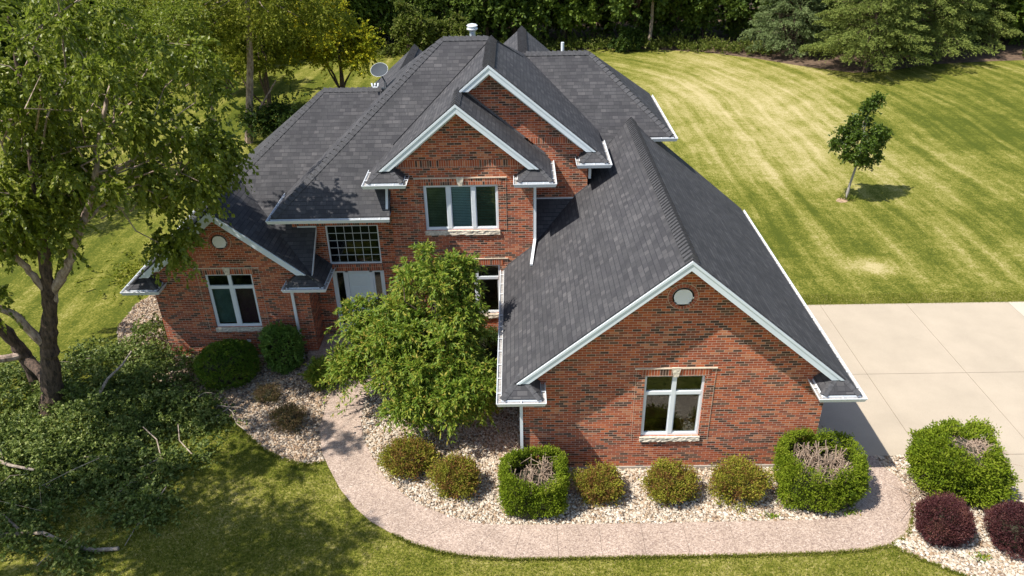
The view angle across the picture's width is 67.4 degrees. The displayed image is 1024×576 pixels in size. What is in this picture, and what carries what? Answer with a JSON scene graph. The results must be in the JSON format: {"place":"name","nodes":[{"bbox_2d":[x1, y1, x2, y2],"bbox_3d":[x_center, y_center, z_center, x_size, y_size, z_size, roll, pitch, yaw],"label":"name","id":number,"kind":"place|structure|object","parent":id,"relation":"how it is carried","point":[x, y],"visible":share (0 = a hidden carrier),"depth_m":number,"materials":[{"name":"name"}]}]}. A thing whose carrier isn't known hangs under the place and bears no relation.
{"place":"outdoors","nodes":[
{"label":"outdoors","id":0,"kind":"place"},
{"bbox_2d":[0,49,1023,575],"bbox_3d":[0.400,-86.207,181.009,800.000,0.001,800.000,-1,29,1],"label":"lawn","id":1,"kind":"structure","parent":0,"point":[936,207],"depth_m":32.67,"materials":[{"name":"green plant"}]},
{"bbox_2d":[0,0,44,76],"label":"forest tree","id":2,"kind":"object","parent":1,"relation":"on","point":[4,44],"visible":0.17,"depth_m":51.09,"materials":[{"name":"green plant"}]},
{"bbox_2d":[14,0,106,62],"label":"forest tree","id":3,"kind":"object","parent":1,"relation":"on","point":[36,6],"visible":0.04,"depth_m":51.26,"materials":[{"name":"green plant"}]},
{"bbox_2d":[74,241,155,300],"bbox_3d":[-13.503,-0.975,29.919,6.544,0.949,5.689,8,31,16],"label":"branch pile","id":4,"kind":"object","parent":1,"relation":"on","point":[133,273],"visible":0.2,"depth_m":29.54,"materials":[{"name":"wood"}]},
{"bbox_2d":[5,0,238,144],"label":"birch tree","id":5,"kind":"object","parent":1,"relation":"on","point":[180,13],"visible":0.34,"depth_m":34.25,"materials":[{"name":"green plant"}]},
{"bbox_2d":[0,312,252,575],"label":"ground cover","id":6,"kind":"object","parent":1,"relation":"on","point":[70,448],"visible":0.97,"depth_m":20.80,"materials":[{"name":"green plant"}]},
{"bbox_2d":[0,460,33,470],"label":"fallen branch","id":7,"kind":"object","parent":6,"relation":"on","point":[15,466],"visible":1,"depth_m":19.48,"materials":[{"name":"brown wood"}]},
{"bbox_2d":[0,514,118,551],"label":"fallen branch","id":8,"kind":"object","parent":6,"relation":"on","point":[84,548],"visible":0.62,"depth_m":18.12,"materials":[{"name":"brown wood"}]},
{"bbox_2d":[99,351,131,392],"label":"fallen branch","id":9,"kind":"object","parent":6,"relation":"on","point":[110,376],"visible":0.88,"depth_m":22.38,"materials":[{"name":"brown wood"}]},
{"bbox_2d":[125,487,165,544],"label":"fallen branch","id":10,"kind":"object","parent":6,"relation":"on","point":[144,516],"visible":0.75,"depth_m":18.48,"materials":[{"name":"brown wood"}]},
{"bbox_2d":[132,427,187,469],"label":"fallen branch","id":11,"kind":"object","parent":6,"relation":"on","point":[158,449],"visible":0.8,"depth_m":20.60,"materials":[{"name":"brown wood"}]},
{"bbox_2d":[178,424,203,457],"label":"fallen branch","id":12,"kind":"object","parent":6,"relation":"on","point":[182,443],"visible":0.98,"depth_m":20.91,"materials":[{"name":"brown wood"}]},
{"bbox_2d":[215,405,245,430],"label":"fallen branch","id":13,"kind":"object","parent":6,"relation":"on","point":[234,417],"visible":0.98,"depth_m":22.01,"materials":[{"name":"brown wood"}]},
{"bbox_2d":[0,0,258,417],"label":"birch tree","id":14,"kind":"object","parent":1,"relation":"on","point":[37,149],"visible":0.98,"depth_m":19.00,"materials":[{"name":"green plant"}]},
{"bbox_2d":[89,0,203,74],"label":"forest tree","id":15,"kind":"object","parent":1,"relation":"on","point":[135,18],"visible":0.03,"depth_m":55.79,"materials":[{"name":"green plant"}]},
{"bbox_2d":[132,0,245,93],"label":"lawn tree","id":16,"kind":"object","parent":1,"relation":"on","point":[191,44],"visible":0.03,"depth_m":50.41,"materials":[{"name":"green plant"}]},
{"bbox_2d":[117,295,336,463],"bbox_3d":[-9.907,1.591,26.004,6.198,0.001,15.899,-16,33,-25],"label":"gravel bed","id":17,"kind":"object","parent":1,"relation":"on","point":[304,429],"visible":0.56,"depth_m":22.59,"materials":[{"name":"beige stone"}]},
{"bbox_2d":[192,338,261,390],"bbox_3d":[-8.690,2.293,23.402,1.965,1.372,1.769,-1,29,1],"label":"boxwood shrub","id":18,"kind":"object","parent":17,"relation":"on","point":[231,362],"visible":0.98,"depth_m":22.98,"materials":[{"name":"green plant"}]},
{"bbox_2d":[252,382,281,406],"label":"barberry shrub","id":19,"kind":"object","parent":17,"relation":"on","point":[265,394],"visible":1,"depth_m":22.57,"materials":[{"name":"brown plant"}]},
{"bbox_2d":[257,320,306,374],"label":"upright shrub","id":20,"kind":"object","parent":17,"relation":"on","point":[282,345],"visible":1,"depth_m":23.51,"materials":[{"name":"green plant"}]},
{"bbox_2d":[267,398,307,434],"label":"barberry shrub","id":21,"kind":"object","parent":17,"relation":"on","point":[290,415],"visible":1,"depth_m":21.37,"materials":[{"name":"brown plant"}]},
{"bbox_2d":[297,353,339,392],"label":"leafy shrub","id":22,"kind":"object","parent":17,"relation":"on","point":[312,374],"visible":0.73,"depth_m":22.97,"materials":[{"name":"green plant"}]},
{"bbox_2d":[98,0,361,143],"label":"birch tree","id":23,"kind":"object","parent":1,"relation":"on","point":[318,14],"visible":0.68,"depth_m":39.70,"materials":[{"name":"green plant"}]},
{"bbox_2d":[198,0,310,106],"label":"lawn tree","id":24,"kind":"object","parent":1,"relation":"on","point":[239,62],"visible":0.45,"depth_m":46.27,"materials":[{"name":"green plant"}]},
{"bbox_2d":[232,85,311,140],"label":"leafy bush","id":25,"kind":"object","parent":1,"relation":"on","point":[268,116],"visible":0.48,"depth_m":41.59,"materials":[{"name":"green plant"}]},
{"bbox_2d":[282,0,385,87],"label":"yellowing maple","id":26,"kind":"object","parent":1,"relation":"on","point":[360,50],"visible":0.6,"depth_m":48.66,"materials":[{"name":"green plant"}]},
{"bbox_2d":[389,0,481,54],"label":"overgrown shrub","id":27,"kind":"object","parent":1,"relation":"on","point":[423,32],"visible":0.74,"depth_m":58.22,"materials":[{"name":"green plant"}]},
{"bbox_2d":[120,23,867,469],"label":"brick house","id":28,"kind":"structure","parent":1,"relation":"on","point":[634,277],"depth_m":22.19,"materials":[{"name":"brick"}]},
{"bbox_2d":[194,267,268,331],"bbox_3d":[-8.608,0.330,23.780,1.960,2.285,0.244,-1,29,1],"label":"window","id":29,"kind":"structure","parent":28,"relation":"in","point":[230,303],"depth_m":23.87,"materials":[{"name":"white metal"}]},
{"bbox_2d":[293,221,390,270],"bbox_3d":[-5.193,-1.353,23.872,3.000,1.780,0.119,-1,29,1],"label":"window","id":30,"kind":"structure","parent":28,"relation":"in","point":[347,265],"depth_m":24.07,"materials":[{"name":"black glass"}]},
{"bbox_2d":[348,272,373,311],"bbox_3d":[-4.849,0.472,24.952,0.686,2.288,0.055,-1,29,1],"label":"front door","id":31,"kind":"structure","parent":28,"relation":"in","point":[360,282],"depth_m":24.60,"materials":[{"name":"paint"}]},
{"bbox_2d":[413,177,506,235],"bbox_3d":[-1.495,-2.446,22.738,2.710,1.845,0.228,-1,29,1],"label":"window","id":32,"kind":"structure","parent":28,"relation":"in","point":[449,227],"depth_m":22.79,"materials":[{"name":"white metal"}]},
{"bbox_2d":[424,258,507,317],"bbox_3d":[-1.449,-0.013,24.112,2.700,2.155,0.228,-1,29,1],"label":"window","id":33,"kind":"structure","parent":28,"relation":"in","point":[495,265],"depth_m":24.12,"materials":[{"name":"white metal"}]},
{"bbox_2d":[631,367,717,441],"bbox_3d":[3.967,2.873,18.987,1.980,2.275,0.172,-1,29,1],"label":"window","id":34,"kind":"structure","parent":28,"relation":"in","point":[640,392],"depth_m":18.93,"materials":[{"name":"white metal"}]},
{"bbox_2d":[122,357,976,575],"bbox_3d":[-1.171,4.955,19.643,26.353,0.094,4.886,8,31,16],"label":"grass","id":35,"kind":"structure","parent":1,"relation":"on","point":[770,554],"depth_m":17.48,"materials":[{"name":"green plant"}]},
{"bbox_2d":[360,378,855,524],"bbox_3d":[2.067,3.755,21.733,12.840,0.001,7.750,-1,29,1],"label":"gravel bed","id":36,"kind":"object","parent":1,"relation":"on","point":[524,523],"visible":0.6,"depth_m":19.19,"materials":[{"name":"beige gravel"}]},
{"bbox_2d":[376,430,439,485],"bbox_3d":[-2.676,4.338,19.818,1.726,1.125,1.496,-1,29,1],"label":"spirea shrub","id":37,"kind":"object","parent":36,"relation":"on","point":[407,457],"visible":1,"depth_m":19.63,"materials":[{"name":"green plant"}]},
{"bbox_2d":[315,239,502,443],"bbox_3d":[-2.803,1.407,20.570,5.583,5.660,4.341,-1,29,1],"label":"ornamental tree","id":38,"kind":"object","parent":36,"relation":"on","point":[437,369],"visible":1,"depth_m":19.94,"materials":[{"name":"green plant"}]},
{"bbox_2d":[424,449,483,502],"bbox_3d":[-1.462,4.634,19.148,1.565,1.218,1.435,-1,29,1],"label":"spirea shrub","id":39,"kind":"object","parent":36,"relation":"on","point":[457,474],"visible":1,"depth_m":18.97,"materials":[{"name":"green plant"}]},
{"bbox_2d":[476,326,497,357],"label":"yew shrub","id":40,"kind":"object","parent":36,"relation":"on","point":[493,341],"visible":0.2,"depth_m":23.74,"materials":[{"name":"green plant"}]},
{"bbox_2d":[496,444,571,520],"bbox_3d":[0.539,4.728,18.754,1.889,1.404,1.783,-1,29,1],"label":"arborvitae shrub","id":41,"kind":"object","parent":36,"relation":"on","point":[531,487],"visible":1,"depth_m":18.40,"materials":[{"name":"green plant"}]},
{"bbox_2d":[570,459,625,510],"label":"spirea shrub","id":42,"kind":"object","parent":36,"relation":"on","point":[601,482],"visible":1,"depth_m":18.75,"materials":[{"name":"green plant"}]},
{"bbox_2d":[638,456,704,507],"bbox_3d":[3.918,4.736,18.890,1.647,1.103,1.442,-1,29,1],"label":"spirea shrub","id":43,"kind":"object","parent":36,"relation":"on","point":[672,482],"visible":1,"depth_m":18.68,"materials":[{"name":"green plant"}]},
{"bbox_2d":[705,451,778,515],"bbox_3d":[5.586,4.759,18.783,1.595,1.115,1.496,-13,32,-20],"label":"spirea shrub","id":44,"kind":"object","parent":36,"relation":"on","point":[743,478],"visible":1,"depth_m":18.63,"materials":[{"name":"green plant"}]},
{"bbox_2d":[757,511,779,518],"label":"weed tuft","id":45,"kind":"object","parent":36,"relation":"on","point":[772,515],"visible":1,"depth_m":18.41,"materials":[{"name":"green plant"}]},
{"bbox_2d":[769,427,872,513],"bbox_3d":[7.519,4.476,18.807,2.294,1.534,2.107,-1,29,1],"label":"arborvitae shrub","id":46,"kind":"object","parent":36,"relation":"on","point":[820,474],"visible":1,"depth_m":18.47,"materials":[{"name":"green plant"}]},
{"bbox_2d":[839,505,860,515],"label":"weed tuft","id":47,"kind":"object","parent":36,"relation":"on","point":[852,511],"visible":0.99,"depth_m":18.47,"materials":[{"name":"green plant"}]},
{"bbox_2d":[836,198,847,202],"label":"bare soil","id":48,"kind":"structure","parent":1,"relation":"on","point":[841,200],"depth_m":34.94,"materials":[{"name":"beige soil"}]},
{"bbox_2d":[839,192,859,199],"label":"weed tuft","id":49,"kind":"object","parent":1,"relation":"on","point":[849,196],"visible":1,"depth_m":34.95,"materials":[{"name":"green plant"}]},
{"bbox_2d":[827,90,893,198],"bbox_3d":[15.356,-6.280,33.985,2.483,5.052,2.376,-26,38,-36],"label":"young tree","id":50,"kind":"object","parent":1,"relation":"on","point":[873,142],"visible":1,"depth_m":33.41,"materials":[{"name":"green plant"}]},
{"bbox_2d":[800,291,1023,305],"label":"grass","id":51,"kind":"structure","parent":1,"relation":"on","point":[906,298],"depth_m":27.23,"materials":[{"name":"green plant"}]},
{"bbox_2d":[874,454,1023,575],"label":"gravel bed","id":52,"kind":"object","parent":1,"relation":"on","point":[970,567],"visible":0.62,"depth_m":17.55,"materials":[{"name":"beige stone"}]},
{"bbox_2d":[910,491,979,548],"bbox_3d":[9.920,5.283,17.518,1.356,1.262,1.324,-1,29,1],"label":"purple shrub","id":53,"kind":"object","parent":52,"relation":"on","point":[945,518],"visible":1,"depth_m":17.30,"materials":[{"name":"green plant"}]},
{"bbox_2d":[883,415,1022,514],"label":"arborvitae shrub","id":54,"kind":"object","parent":52,"relation":"on","point":[967,461],"visible":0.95,"depth_m":18.39,"materials":[{"name":"green plant"}]},
{"bbox_2d":[968,551,998,562],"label":"weed tuft","id":55,"kind":"object","parent":52,"relation":"on","point":[984,556],"visible":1,"depth_m":17.24,"materials":[{"name":"green plant"}]},
{"bbox_2d":[980,499,1023,561],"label":"purple shrub","id":56,"kind":"object","parent":52,"relation":"on","point":[1004,520],"visible":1,"depth_m":17.21,"materials":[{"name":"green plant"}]},
{"bbox_2d":[132,3,1023,72],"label":"forest floor","id":57,"kind":"structure","parent":0,"point":[1010,52],"depth_m":59.47,"materials":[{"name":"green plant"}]},
{"bbox_2d":[255,0,296,40],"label":"forest tree","id":58,"kind":"object","parent":57,"relation":"on","point":[284,18],"visible":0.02,"depth_m":58.98,"materials":[{"name":"green plant"}]},
{"bbox_2d":[339,0,399,46],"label":"forest tree","id":59,"kind":"object","parent":57,"relation":"on","point":[367,9],"visible":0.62,"depth_m":61.84,"materials":[{"name":"green plant"}]},
{"bbox_2d":[376,0,435,36],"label":"forest tree","id":60,"kind":"object","parent":57,"relation":"on","point":[391,17],"visible":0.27,"depth_m":61.63,"materials":[{"name":"green plant"}]},
{"bbox_2d":[101,30,779,61],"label":"undergrowth","id":61,"kind":"object","parent":57,"relation":"on","point":[681,43],"visible":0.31,"depth_m":61.75,"materials":[{"name":"green plant"}]},
{"bbox_2d":[414,0,482,35],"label":"forest tree","id":62,"kind":"object","parent":57,"relation":"on","point":[437,7],"visible":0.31,"depth_m":61.58,"materials":[{"name":"green plant"}]},
{"bbox_2d":[448,0,535,38],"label":"forest tree","id":63,"kind":"object","parent":57,"relation":"on","point":[487,9],"visible":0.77,"depth_m":60.90,"materials":[{"name":"green plant"}]},
{"bbox_2d":[458,0,562,39],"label":"forest tree","id":64,"kind":"object","parent":57,"relation":"on","point":[538,12],"visible":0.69,"depth_m":60.79,"materials":[{"name":"green plant"}]},
{"bbox_2d":[540,0,601,43],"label":"forest tree","id":65,"kind":"object","parent":57,"relation":"on","point":[587,13],"visible":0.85,"depth_m":61.40,"materials":[{"name":"green plant"}]},
{"bbox_2d":[545,0,602,37],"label":"forest tree","id":66,"kind":"object","parent":57,"relation":"on","point":[552,13],"visible":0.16,"depth_m":63.94,"materials":[{"name":"green plant"}]},
{"bbox_2d":[133,4,1023,47],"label":"understorey","id":67,"kind":"object","parent":57,"relation":"on","point":[737,27],"visible":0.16,"depth_m":63.85,"materials":[{"name":"green plant"}]},
{"bbox_2d":[541,0,632,42],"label":"forest tree","id":68,"kind":"object","parent":57,"relation":"on","point":[604,2],"visible":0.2,"depth_m":63.03,"materials":[{"name":"green plant"}]},
{"bbox_2d":[597,4,632,33],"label":"forest tree","id":69,"kind":"object","parent":57,"relation":"on","point":[607,16],"visible":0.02,"depth_m":65.66,"materials":[{"name":"green plant"}]},
{"bbox_2d":[608,25,645,52],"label":"leafy bush","id":70,"kind":"object","parent":57,"relation":"on","point":[626,40],"visible":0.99,"depth_m":61.25,"materials":[{"name":"green plant"}]},
{"bbox_2d":[598,0,677,28],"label":"forest tree","id":71,"kind":"object","parent":57,"relation":"on","point":[619,9],"visible":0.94,"depth_m":61.50,"materials":[{"name":"green plant"}]},
{"bbox_2d":[617,0,679,29],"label":"forest tree","id":72,"kind":"object","parent":57,"relation":"on","point":[648,18],"visible":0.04,"depth_m":65.07,"materials":[{"name":"green plant"}]},
{"bbox_2d":[648,0,654,45],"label":"edge tree","id":73,"kind":"object","parent":57,"relation":"on","point":[651,23],"visible":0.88,"depth_m":62.33,"materials":[{"name":"brown plant"}]},
{"bbox_2d":[640,0,720,38],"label":"forest tree","id":74,"kind":"object","parent":57,"relation":"on","point":[684,8],"visible":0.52,"depth_m":63.04,"materials":[{"name":"green plant"}]},
{"bbox_2d":[663,0,748,40],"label":"forest tree","id":75,"kind":"object","parent":57,"relation":"on","point":[732,12],"visible":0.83,"depth_m":62.12,"materials":[{"name":"green plant"}]},
{"bbox_2d":[721,0,763,29],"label":"forest tree","id":76,"kind":"object","parent":57,"relation":"on","point":[748,1],"visible":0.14,"depth_m":64.97,"materials":[{"name":"green plant"}]},
{"bbox_2d":[772,5,782,50],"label":"edge tree","id":77,"kind":"object","parent":57,"relation":"on","point":[780,16],"visible":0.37,"depth_m":59.98,"materials":[{"name":"brown plant"}]},
{"bbox_2d":[737,0,832,57],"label":"spruce tree","id":78,"kind":"object","parent":57,"relation":"on","point":[771,37],"visible":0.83,"depth_m":58.18,"materials":[{"name":"green plant"}]},
{"bbox_2d":[753,0,834,40],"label":"forest tree","id":79,"kind":"object","parent":57,"relation":"on","point":[756,1],"visible":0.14,"depth_m":60.78,"materials":[{"name":"green plant"}]},
{"bbox_2d":[793,0,802,48],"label":"edge tree","id":80,"kind":"object","parent":57,"relation":"on","point":[796,33],"visible":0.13,"depth_m":60.22,"materials":[{"name":"brown plant"}]},
{"bbox_2d":[803,0,908,48],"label":"spruce tree","id":81,"kind":"object","parent":57,"relation":"on","point":[833,6],"visible":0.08,"depth_m":58.88,"materials":[{"name":"green plant"}]},
{"bbox_2d":[798,0,935,72],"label":"spruce tree","id":82,"kind":"object","parent":57,"relation":"on","point":[832,43],"visible":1,"depth_m":51.86,"materials":[{"name":"green plant"}]},
{"bbox_2d":[851,0,998,61],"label":"spruce tree","id":83,"kind":"object","parent":57,"relation":"on","point":[939,30],"visible":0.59,"depth_m":54.27,"materials":[{"name":"green plant"}]},
{"bbox_2d":[913,0,1022,53],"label":"spruce tree","id":84,"kind":"object","parent":57,"relation":"on","point":[993,25],"visible":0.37,"depth_m":57.63,"materials":[{"name":"green plant"}]},
{"bbox_2d":[953,0,1023,46],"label":"forest tree","id":85,"kind":"object","parent":57,"relation":"on","point":[1016,6],"visible":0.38,"depth_m":58.74,"materials":[{"name":"green plant"}]},
{"bbox_2d":[319,362,911,558],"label":"front path","id":86,"kind":"structure","parent":0,"point":[373,496],"depth_m":18.19,"materials":[{"name":"beige concrete"}]},
{"bbox_2d":[807,302,1023,494],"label":"driveway","id":87,"kind":"structure","parent":0,"point":[915,366],"depth_m":23.52,"materials":[{"name":"concrete"}]},
{"bbox_2d":[1009,302,1023,316],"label":"driveway slab","id":88,"kind":"structure","parent":87,"relation":"attached to","point":[1018,307],"depth_m":26.61,"materials":[{"name":"concrete"}]}
]}

